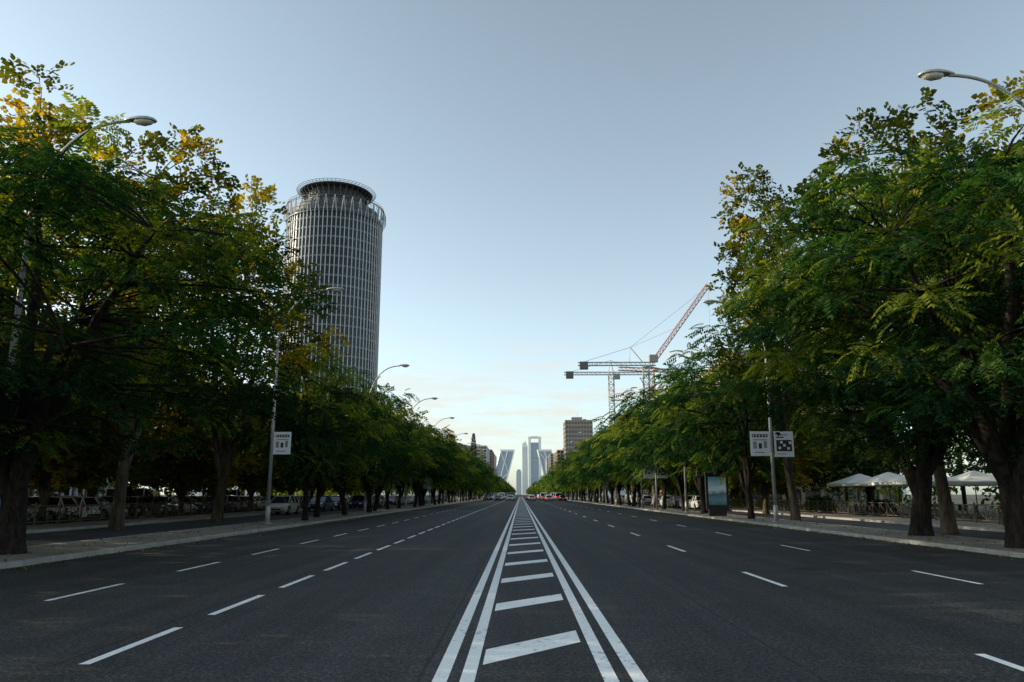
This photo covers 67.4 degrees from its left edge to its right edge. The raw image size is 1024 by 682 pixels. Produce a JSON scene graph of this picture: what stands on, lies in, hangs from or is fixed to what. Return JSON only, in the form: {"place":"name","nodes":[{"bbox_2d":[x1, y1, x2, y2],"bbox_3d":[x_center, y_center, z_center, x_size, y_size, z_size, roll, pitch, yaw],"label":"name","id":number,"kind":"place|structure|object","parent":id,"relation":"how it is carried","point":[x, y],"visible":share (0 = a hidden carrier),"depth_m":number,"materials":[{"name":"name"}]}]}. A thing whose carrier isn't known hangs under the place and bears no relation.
{"place":"outdoors","nodes":[
{"label":"outdoors","id":0,"kind":"place"},
{"bbox_2d":[0,498,482,568],"bbox_3d":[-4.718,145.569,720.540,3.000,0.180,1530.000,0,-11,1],"label":"pavement","id":1,"kind":"structure","parent":0,"point":[39,555],"depth_m":25.63,"materials":[{"name":"concrete"}]},
{"bbox_2d":[5,115,156,398],"bbox_3d":[-12.329,-0.544,21.561,3.620,12.456,0.440,0,-11,1],"label":"street lamp","id":2,"kind":"object","parent":1,"relation":"on","point":[143,120],"visible":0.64,"depth_m":21.98,"materials":[{"name":"metal"}]},
{"bbox_2d":[0,91,336,554],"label":"locust tree","id":3,"kind":"object","parent":1,"relation":"on","point":[27,430],"visible":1,"depth_m":19.94,"materials":[{"name":"green plant"}]},
{"bbox_2d":[93,174,349,522],"bbox_3d":[-17.353,-0.008,45.680,12.083,21.128,13.901,-7,-13,31],"label":"plane tree","id":4,"kind":"object","parent":1,"relation":"on","point":[224,456],"visible":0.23,"depth_m":45.94,"materials":[{"name":"green plant"}]},
{"bbox_2d":[263,287,343,523],"bbox_3d":[-10.870,3.196,40.276,3.620,12.456,0.440,0,-11,1],"label":"street lamp","id":5,"kind":"object","parent":1,"relation":"on","point":[280,442],"visible":0.84,"depth_m":39.74,"materials":[{"name":"metal"}]},
{"bbox_2d":[362,364,409,512],"bbox_3d":[-10.935,8.095,64.794,4.300,12.456,0.440,0,-11,1],"label":"street lamp","id":6,"kind":"object","parent":1,"relation":"on","point":[365,495],"visible":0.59,"depth_m":64.16,"materials":[{"name":"metal"}]},
{"bbox_2d":[26,497,481,533],"bbox_3d":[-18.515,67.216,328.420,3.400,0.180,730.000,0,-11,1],"label":"pavement","id":7,"kind":"structure","parent":0,"point":[66,526],"depth_m":42.70,"materials":[{"name":"tile"}]},
{"bbox_2d":[27,497,385,525],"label":"railing","id":8,"kind":"object","parent":7,"relation":"on","point":[34,519],"visible":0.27,"depth_m":47.91,"materials":[{"name":"metal"}]},
{"bbox_2d":[26,497,482,545],"bbox_3d":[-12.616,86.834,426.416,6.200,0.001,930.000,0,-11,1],"label":"service road","id":9,"kind":"structure","parent":0,"point":[34,539],"depth_m":36.72,"materials":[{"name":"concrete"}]},
{"bbox_2d":[0,53,188,415],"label":"plane tree","id":10,"kind":"object","parent":9,"relation":"on","point":[38,115],"visible":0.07,"depth_m":29.98,"materials":[{"name":"green plant"}]},
{"bbox_2d":[9,123,308,529],"bbox_3d":[-18.620,-1.156,36.801,13.751,19.893,11.987,-3,-12,16],"label":"plane tree","id":11,"kind":"object","parent":9,"relation":"on","point":[117,519],"visible":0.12,"depth_m":37.70,"materials":[{"name":"green plant"}]},
{"bbox_2d":[270,495,299,514],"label":"parked car","id":12,"kind":"object","parent":9,"relation":"on","point":[286,504],"visible":0.81,"depth_m":62.04,"materials":[{"name":"white paint"}]},
{"bbox_2d":[308,496,334,511],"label":"parked car","id":13,"kind":"object","parent":9,"relation":"on","point":[327,502],"visible":0.64,"depth_m":73.53,"materials":[{"name":"blue paint"}]},
{"bbox_2d":[349,495,367,507],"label":"parked car","id":14,"kind":"object","parent":9,"relation":"on","point":[356,500],"visible":0.62,"depth_m":90.86,"materials":[{"name":"blue paint"}]},
{"bbox_2d":[344,387,430,507],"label":"plane tree","id":15,"kind":"object","parent":9,"relation":"on","point":[378,503],"visible":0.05,"depth_m":96.22,"materials":[{"name":"green plant"}]},
{"bbox_2d":[278,178,385,495],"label":"round office tower","id":16,"kind":"structure","parent":0,"point":[335,229],"depth_m":295.44,"materials":[{"name":"grey glass"}]},
{"bbox_2d":[0,495,1023,681],"bbox_3d":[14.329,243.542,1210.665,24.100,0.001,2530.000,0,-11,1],"label":"avenue road","id":17,"kind":"structure","parent":0,"point":[704,608],"depth_m":11.36,"materials":[{"name":"asphalt"}]},
{"bbox_2d":[0,510,1023,569],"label":"fallen leaves","id":18,"kind":"object","parent":17,"relation":"on","point":[5,559],"visible":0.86,"depth_m":29.29,"materials":[{"name":"brown plant"}]},
{"bbox_2d":[44,497,1023,681],"bbox_3d":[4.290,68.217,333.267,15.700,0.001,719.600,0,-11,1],"label":"road markings","id":19,"kind":"object","parent":17,"relation":"on","point":[504,652],"visible":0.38,"depth_m":9.44,"materials":[{"name":"paint"}]},
{"bbox_2d":[0,0,1023,494],"label":"sky","id":20,"kind":"structure","parent":0,"point":[546,176],"materials":[{"name":"blue"}]},
{"bbox_2d":[26,495,1001,524],"bbox_3d":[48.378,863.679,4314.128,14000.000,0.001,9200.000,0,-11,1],"label":"ground","id":21,"kind":"structure","parent":0,"point":[957,499],"depth_m":83.33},
{"bbox_2d":[28,496,79,523],"bbox_3d":[-27.243,9.676,44.061,4.050,1.579,2.020,0,-11,-1],"label":"parked car","id":22,"kind":"object","parent":21,"relation":"on","point":[54,500],"visible":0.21,"depth_m":43.55,"materials":[{"name":"white paint"}]},
{"bbox_2d":[27,510,82,524],"bbox_3d":[-24.590,8.454,36.327,1.057,0.935,14.178,0,-11,1],"label":"hedge","id":23,"kind":"object","parent":21,"relation":"on","point":[52,516],"visible":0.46,"depth_m":41.05,"materials":[{"name":"green plant"}]},
{"bbox_2d":[64,496,100,521],"bbox_3d":[-27.412,10.225,46.808,4.050,1.579,2.020,-1,-11,3],"label":"parked car","id":24,"kind":"object","parent":21,"relation":"on","point":[85,500],"visible":0.32,"depth_m":46.42,"materials":[{"name":"white paint"}]},
{"bbox_2d":[31,356,165,524],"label":"plane tree","id":25,"kind":"object","parent":21,"relation":"on","point":[45,482],"visible":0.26,"depth_m":40.78,"materials":[{"name":"green plant"}]},
{"bbox_2d":[95,497,127,519],"bbox_3d":[-27.369,10.803,49.548,4.550,1.519,2.020,0,-11,-1],"label":"parked car","id":26,"kind":"object","parent":21,"relation":"on","point":[104,501],"visible":0.17,"depth_m":48.89,"materials":[{"name":"silver paint"}]},
{"bbox_2d":[96,496,147,518],"bbox_3d":[-27.383,11.351,52.294,4.550,1.519,2.020,0,-11,-1],"label":"parked car","id":27,"kind":"object","parent":21,"relation":"on","point":[109,499],"visible":0.22,"depth_m":51.80,"materials":[{"name":"black paint"}]},
{"bbox_2d":[32,338,217,520],"bbox_3d":[-25.550,5.497,49.689,14.712,11.885,12.392,8,-14,-34],"label":"plane tree","id":28,"kind":"object","parent":21,"relation":"on","point":[161,467],"visible":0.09,"depth_m":49.74,"materials":[{"name":"green plant"}]},
{"bbox_2d":[103,488,160,495],"bbox_3d":[-31.777,13.545,64.958,4.950,2.179,2.020,1,-11,-4],"label":"parked van","id":29,"kind":"object","parent":21,"relation":"on","point":[140,491],"visible":0.08,"depth_m":64.31,"materials":[{"name":"white paint"}]},
{"bbox_2d":[126,496,170,517],"bbox_3d":[-26.993,11.899,55.036,4.550,1.519,2.020,-1,-11,3],"label":"parked car","id":30,"kind":"object","parent":21,"relation":"on","point":[134,499],"visible":0.34,"depth_m":54.47,"materials":[{"name":"grey paint"}]},
{"bbox_2d":[141,495,177,516],"bbox_3d":[-27.004,12.418,57.787,4.050,1.579,2.020,0,-11,-2],"label":"parked car","id":31,"kind":"object","parent":21,"relation":"on","point":[159,499],"visible":0.27,"depth_m":57.28,"materials":[{"name":"grey paint"}]},
{"bbox_2d":[162,496,197,514],"bbox_3d":[-27.293,12.997,60.530,4.550,1.519,2.020,0,-11,0],"label":"parked car","id":32,"kind":"object","parent":21,"relation":"on","point":[173,499],"visible":0.18,"depth_m":60.11,"materials":[{"name":"white paint"}]},
{"bbox_2d":[113,376,261,515],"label":"plane tree","id":33,"kind":"object","parent":21,"relation":"on","point":[186,478],"visible":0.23,"depth_m":55.40,"materials":[{"name":"green plant"}]},
{"bbox_2d":[172,495,210,514],"bbox_3d":[-27.079,13.516,63.280,4.050,1.579,2.020,-1,-11,3],"label":"parked car","id":34,"kind":"object","parent":21,"relation":"on","point":[188,498],"visible":0.27,"depth_m":62.83,"materials":[{"name":"black paint"}]},
{"bbox_2d":[28,466,383,496],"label":"background trees","id":35,"kind":"object","parent":21,"relation":"on","point":[66,493],"visible":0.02,"depth_m":108.26,"materials":[{"name":"green plant"}]},
{"bbox_2d":[149,398,296,513],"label":"plane tree","id":36,"kind":"object","parent":21,"relation":"on","point":[252,477],"visible":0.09,"depth_m":63.83,"materials":[{"name":"green plant"}]},
{"bbox_2d":[225,495,247,511],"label":"parked car","id":37,"kind":"object","parent":21,"relation":"on","point":[235,498],"visible":0.27,"depth_m":70.95,"materials":[{"name":"silver paint"}]},
{"bbox_2d":[193,384,321,511],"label":"plane tree","id":38,"kind":"object","parent":21,"relation":"on","point":[251,492],"visible":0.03,"depth_m":70.90,"materials":[{"name":"green plant"}]},
{"bbox_2d":[239,416,302,495],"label":"plane tree","id":39,"kind":"object","parent":21,"relation":"on","point":[263,492],"visible":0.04,"depth_m":81.19,"materials":[{"name":"green plant"}]},
{"bbox_2d":[220,342,398,519],"bbox_3d":[-12.028,5.442,45.736,10.804,10.441,10.284,5,-12,-24],"label":"locust tree","id":40,"kind":"object","parent":21,"relation":"on","point":[304,475],"visible":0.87,"depth_m":44.85,"materials":[{"name":"green plant"}]},
{"bbox_2d":[240,356,409,516],"bbox_3d":[-12.340,6.236,51.519,11.876,11.157,9.434,7,-13,-30],"label":"locust tree","id":41,"kind":"object","parent":21,"relation":"on","point":[319,487],"visible":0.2,"depth_m":51.33,"materials":[{"name":"green plant"}]},
{"bbox_2d":[294,399,412,514],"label":"locust tree","id":42,"kind":"object","parent":21,"relation":"on","point":[340,487],"visible":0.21,"depth_m":56.45,"materials":[{"name":"green plant"}]},
{"bbox_2d":[303,377,449,512],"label":"locust tree","id":43,"kind":"object","parent":21,"relation":"on","point":[368,488],"visible":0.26,"depth_m":64.83,"materials":[{"name":"green plant"}]},
{"bbox_2d":[335,411,432,510],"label":"locust tree","id":44,"kind":"object","parent":21,"relation":"on","point":[379,488],"visible":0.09,"depth_m":69.98,"materials":[{"name":"green plant"}]},
{"bbox_2d":[354,402,446,508],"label":"locust tree","id":45,"kind":"object","parent":21,"relation":"on","point":[387,491],"visible":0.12,"depth_m":77.86,"materials":[{"name":"green plant"}]},
{"bbox_2d":[389,420,455,507],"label":"locust tree","id":46,"kind":"object","parent":21,"relation":"on","point":[400,489],"visible":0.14,"depth_m":85.33,"materials":[{"name":"green plant"}]},
{"bbox_2d":[402,419,457,506],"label":"locust tree","id":47,"kind":"object","parent":21,"relation":"on","point":[416,487],"visible":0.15,"depth_m":91.31,"materials":[{"name":"green plant"}]},
{"bbox_2d":[409,435,468,504],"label":"locust tree","id":48,"kind":"object","parent":21,"relation":"on","point":[423,495],"visible":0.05,"depth_m":105.40,"materials":[{"name":"green plant"}]},
{"bbox_2d":[402,426,480,505],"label":"locust tree","id":49,"kind":"object","parent":21,"relation":"on","point":[451,449],"visible":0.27,"depth_m":100.16,"materials":[{"name":"green plant"}]},
{"bbox_2d":[422,446,470,504],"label":"locust tree","id":50,"kind":"object","parent":21,"relation":"on","point":[433,492],"visible":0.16,"depth_m":113.26,"materials":[{"name":"green plant"}]},
{"bbox_2d":[431,436,479,503],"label":"locust tree","id":51,"kind":"object","parent":21,"relation":"on","point":[440,491],"visible":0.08,"depth_m":120.53,"materials":[{"name":"green plant"}]},
{"bbox_2d":[449,445,485,499],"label":"locust tree","id":52,"kind":"object","parent":21,"relation":"on","point":[479,467],"visible":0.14,"depth_m":142.91,"materials":[{"name":"green plant"}]},
{"bbox_2d":[436,460,515,498],"bbox_3d":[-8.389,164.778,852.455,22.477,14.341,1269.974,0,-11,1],"label":"distant trees","id":53,"kind":"object","parent":21,"relation":"on","point":[500,486],"visible":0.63,"depth_m":335.03,"materials":[{"name":"green plant"}]},
{"bbox_2d":[497,449,514,480],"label":"leaning gate tower","id":54,"kind":"structure","parent":21,"relation":"on","point":[505,459],"depth_m":2038.34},
{"bbox_2d":[335,484,697,498],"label":"background trees","id":55,"kind":"object","parent":21,"relation":"on","point":[410,490],"visible":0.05,"depth_m":167.84,"materials":[{"name":"green plant"}]},
{"bbox_2d":[175,474,906,494],"bbox_3d":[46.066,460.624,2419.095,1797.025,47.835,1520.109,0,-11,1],"label":"distant city blocks","id":56,"kind":"structure","parent":21,"relation":"on","point":[624,491],"depth_m":1754.23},
{"bbox_2d":[537,449,551,475],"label":"leaning gate tower","id":57,"kind":"structure","parent":21,"relation":"on","point":[543,454],"depth_m":2040.29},
{"bbox_2d":[548,452,580,493],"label":"locust tree","id":58,"kind":"object","parent":21,"relation":"on","point":[551,467],"visible":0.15,"depth_m":197.54,"materials":[{"name":"green plant"}]},
{"bbox_2d":[526,464,603,498],"bbox_3d":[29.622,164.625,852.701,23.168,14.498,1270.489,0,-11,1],"label":"distant trees","id":59,"kind":"object","parent":21,"relation":"on","point":[545,485],"visible":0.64,"depth_m":361.86,"materials":[{"name":"green plant"}]},
{"bbox_2d":[554,450,586,500],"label":"locust tree","id":60,"kind":"object","parent":21,"relation":"on","point":[570,481],"visible":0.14,"depth_m":171.37,"materials":[{"name":"green plant"}]},
{"bbox_2d":[566,441,600,502],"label":"locust tree","id":61,"kind":"object","parent":21,"relation":"on","point":[585,484],"visible":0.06,"depth_m":143.55,"materials":[{"name":"green plant"}]},
{"bbox_2d":[570,432,608,502],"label":"locust tree","id":62,"kind":"object","parent":21,"relation":"on","point":[584,477],"visible":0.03,"depth_m":131.77,"materials":[{"name":"green plant"}]},
{"bbox_2d":[571,428,624,503],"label":"locust tree","id":63,"kind":"object","parent":21,"relation":"on","point":[610,486],"visible":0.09,"depth_m":117.51,"materials":[{"name":"green plant"}]},
{"bbox_2d":[564,360,647,424],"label":"tower crane","id":64,"kind":"object","parent":21,"relation":"on","point":[569,374],"visible":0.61,"depth_m":251.81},
{"bbox_2d":[570,423,644,504],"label":"locust tree","id":65,"kind":"object","parent":21,"relation":"on","point":[619,486],"visible":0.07,"depth_m":112.17,"materials":[{"name":"green plant"}]},
{"bbox_2d":[580,410,637,505],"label":"locust tree","id":66,"kind":"object","parent":21,"relation":"on","point":[634,494],"visible":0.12,"depth_m":98.34,"materials":[{"name":"green plant"}]},
{"bbox_2d":[581,419,647,505],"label":"locust tree","id":67,"kind":"object","parent":21,"relation":"on","point":[627,487],"visible":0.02,"depth_m":104.56,"materials":[{"name":"green plant"}]},
{"bbox_2d":[580,415,652,506],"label":"locust tree","id":68,"kind":"object","parent":21,"relation":"on","point":[619,468],"visible":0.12,"depth_m":92.06,"materials":[{"name":"green plant"}]},
{"bbox_2d":[578,283,711,496],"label":"luffing tower crane","id":69,"kind":"object","parent":21,"relation":"on","point":[584,365],"visible":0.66,"depth_m":233.01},
{"bbox_2d":[592,387,700,507],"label":"locust tree","id":70,"kind":"object","parent":21,"relation":"on","point":[602,442],"visible":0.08,"depth_m":86.78,"materials":[{"name":"green plant"}]},
{"bbox_2d":[606,406,694,508],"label":"locust tree","id":71,"kind":"object","parent":21,"relation":"on","point":[663,483],"visible":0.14,"depth_m":77.48,"materials":[{"name":"green plant"}]},
{"bbox_2d":[611,393,718,510],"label":"locust tree","id":72,"kind":"object","parent":21,"relation":"on","point":[680,483],"visible":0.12,"depth_m":70.35,"materials":[{"name":"green plant"}]},
{"bbox_2d":[593,342,774,512],"bbox_3d":[15.130,7.335,63.873,17.083,13.892,13.570,-3,-12,15],"label":"locust tree","id":73,"kind":"object","parent":21,"relation":"on","point":[699,479],"visible":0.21,"depth_m":62.78,"materials":[{"name":"green plant"}]},
{"bbox_2d":[637,367,794,490],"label":"locust tree","id":74,"kind":"object","parent":21,"relation":"on","point":[706,466],"visible":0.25,"depth_m":55.49,"materials":[{"name":"green plant"}]},
{"bbox_2d":[634,320,850,518],"bbox_3d":[14.414,4.996,49.274,13.393,12.739,10.639,0,-11,1],"label":"locust tree","id":75,"kind":"object","parent":21,"relation":"on","point":[747,463],"visible":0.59,"depth_m":47.88,"materials":[{"name":"green plant"}]},
{"bbox_2d":[729,497,787,509],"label":"hedge","id":76,"kind":"object","parent":21,"relation":"on","point":[755,503],"visible":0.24,"depth_m":81.33,"materials":[{"name":"green plant"}]},
{"bbox_2d":[733,418,868,510],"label":"plane tree","id":77,"kind":"object","parent":21,"relation":"on","point":[822,467],"visible":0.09,"depth_m":70.89,"materials":[{"name":"green plant"}]},
{"bbox_2d":[799,494,838,513],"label":"bush","id":78,"kind":"object","parent":21,"relation":"on","point":[819,498],"visible":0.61,"depth_m":66.64,"materials":[{"name":"green plant"}]},
{"bbox_2d":[676,426,1001,511],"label":"background trees","id":79,"kind":"object","parent":21,"relation":"on","point":[895,491],"visible":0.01,"depth_m":87.32,"materials":[{"name":"green plant"}]},
{"bbox_2d":[826,474,871,514],"bbox_3d":[27.480,12.066,60.510,3.800,3.250,3.800,0,-11,1],"label":"cafe parasol","id":80,"kind":"object","parent":21,"relation":"on","point":[848,481],"visible":0.62,"depth_m":60.20,"materials":[{"name":"beige fabric"}]},
{"bbox_2d":[683,147,1023,535],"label":"locust tree","id":81,"kind":"object","parent":21,"relation":"on","point":[928,453],"visible":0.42,"depth_m":27.95,"materials":[{"name":"green plant"}]},
{"bbox_2d":[807,406,915,511],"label":"plane tree","id":82,"kind":"object","parent":21,"relation":"on","point":[871,467],"visible":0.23,"depth_m":72.08,"materials":[{"name":"green plant"}]},
{"bbox_2d":[728,84,1023,548],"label":"locust tree","id":83,"kind":"object","parent":21,"relation":"on","point":[998,442],"visible":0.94,"depth_m":21.11,"materials":[{"name":"green plant"}]},
{"bbox_2d":[852,472,907,516],"bbox_3d":[27.631,11.184,56.096,3.800,3.250,3.800,0,-11,1],"label":"cafe parasol","id":84,"kind":"object","parent":21,"relation":"on","point":[874,480],"visible":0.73,"depth_m":55.94,"materials":[{"name":"beige fabric"}]},
{"bbox_2d":[867,499,897,512],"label":"bush","id":85,"kind":"object","parent":21,"relation":"on","point":[883,505],"visible":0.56,"depth_m":69.52,"materials":[{"name":"green plant"}]},
{"bbox_2d":[879,474,964,518],"bbox_3d":[27.479,10.263,51.488,3.800,3.250,3.800,0,-11,1],"label":"cafe parasol","id":86,"kind":"object","parent":21,"relation":"on","point":[900,480],"visible":0.36,"depth_m":50.97,"materials":[{"name":"beige fabric"}]},
{"bbox_2d":[945,429,993,493],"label":"plane tree","id":87,"kind":"object","parent":21,"relation":"on","point":[958,471],"visible":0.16,"depth_m":59.45,"materials":[{"name":"green plant"}]},
{"bbox_2d":[951,470,997,518],"bbox_3d":[31.792,10.489,52.618,3.800,3.250,3.800,0,-11,1],"label":"cafe parasol","id":88,"kind":"object","parent":21,"relation":"on","point":[974,478],"visible":0.65,"depth_m":51.89,"materials":[{"name":"beige fabric"}]},
{"bbox_2d":[962,70,1023,392],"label":"plane tree","id":89,"kind":"object","parent":21,"relation":"on","point":[983,107],"visible":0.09,"depth_m":30.08,"materials":[{"name":"green plant"}]},
{"bbox_2d":[522,441,527,494],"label":"slender skyscraper","id":90,"kind":"structure","parent":0,"point":[524,467],"depth_m":3441.01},
{"bbox_2d":[528,436,540,487],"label":"portal skyscraper","id":91,"kind":"structure","parent":0,"point":[534,469],"depth_m":3344.28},
{"bbox_2d":[563,412,593,496],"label":"apartment slab tower","id":92,"kind":"structure","parent":0,"point":[573,427],"depth_m":597.50,"materials":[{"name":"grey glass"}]},
{"bbox_2d":[566,497,1004,531],"bbox_3d":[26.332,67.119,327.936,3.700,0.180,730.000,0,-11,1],"label":"pavement","id":93,"kind":"structure","parent":0,"point":[994,527],"depth_m":46.80,"materials":[{"name":"tile"}]},
{"bbox_2d":[652,497,1001,523],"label":"railing","id":94,"kind":"object","parent":93,"relation":"on","point":[886,512],"visible":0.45,"depth_m":52.54,"materials":[{"name":"metal"}]},
{"bbox_2d":[567,498,1004,539],"bbox_3d":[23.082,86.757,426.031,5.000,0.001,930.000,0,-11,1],"label":"service road","id":95,"kind":"structure","parent":0,"point":[975,533],"depth_m":41.61,"materials":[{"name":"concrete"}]},
{"bbox_2d":[619,385,721,500],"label":"plane tree","id":96,"kind":"object","parent":95,"relation":"on","point":[660,394],"visible":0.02,"depth_m":86.61,"materials":[{"name":"green plant"}]},
{"bbox_2d":[688,396,842,513],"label":"plane tree","id":97,"kind":"object","parent":95,"relation":"on","point":[763,487],"visible":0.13,"depth_m":63.46,"materials":[{"name":"green plant"}]},
{"bbox_2d":[705,162,838,520],"bbox_3d":[16.136,-0.069,47.429,12.137,21.948,10.580,6,-13,-27],"label":"plane tree","id":98,"kind":"object","parent":95,"relation":"on","point":[735,275],"visible":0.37,"depth_m":46.70,"materials":[{"name":"green plant"}]},
{"bbox_2d":[741,87,1023,533],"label":"plane tree","id":99,"kind":"object","parent":95,"relation":"on","point":[948,523],"visible":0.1,"depth_m":34.21,"materials":[{"name":"green plant"}]},
{"bbox_2d":[567,499,1023,557],"bbox_3d":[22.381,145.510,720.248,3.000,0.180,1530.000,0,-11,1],"label":"pavement","id":100,"kind":"structure","parent":0,"point":[994,548],"depth_m":29.57,"materials":[{"name":"concrete"}]},
{"bbox_2d":[643,451,667,509],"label":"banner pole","id":101,"kind":"object","parent":100,"relation":"on","point":[652,475],"visible":0.49,"depth_m":73.61,"materials":[{"name":"metal"}]},
{"bbox_2d":[642,365,687,511],"bbox_3d":[13.035,8.239,65.516,3.620,12.456,0.440,0,-11,1],"label":"street lamp","id":102,"kind":"object","parent":100,"relation":"on","point":[685,481],"visible":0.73,"depth_m":64.72,"materials":[{"name":"metal"}]},
{"bbox_2d":[704,473,728,515],"bbox_3d":[14.354,10.732,53.785,1.640,2.970,0.300,0,-11,1],"label":"advertising panel","id":103,"kind":"object","parent":100,"relation":"on","point":[717,498],"visible":0.86,"depth_m":53.65,"materials":[{"name":"metal"}]},
{"bbox_2d":[703,300,794,521],"bbox_3d":[13.262,3.732,42.958,4.580,12.456,0.440,0,-11,1],"label":"street lamp","id":104,"kind":"object","parent":100,"relation":"on","point":[761,443],"visible":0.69,"depth_m":42.40,"materials":[{"name":"metal"}]},
{"bbox_2d":[917,69,1023,108],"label":"street lamp","id":105,"kind":"object","parent":100,"relation":"on","point":[932,74],"visible":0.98,"depth_m":20.15,"materials":[{"name":"metal"}]},
{"bbox_2d":[731,357,897,502],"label":"glazing","id":106,"kind":"structure","parent":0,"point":[814,493],"depth_m":109.64,"materials":[{"name":"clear glass"}]},
{"bbox_2d":[701,350,898,505],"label":"floor bands","id":107,"kind":"object","parent":106,"relation":"on","point":[830,445],"visible":0.01,"depth_m":109.62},
{"bbox_2d":[699,349,902,505],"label":"piers","id":108,"kind":"structure","parent":107,"relation":"on","point":[822,494],"depth_m":109.34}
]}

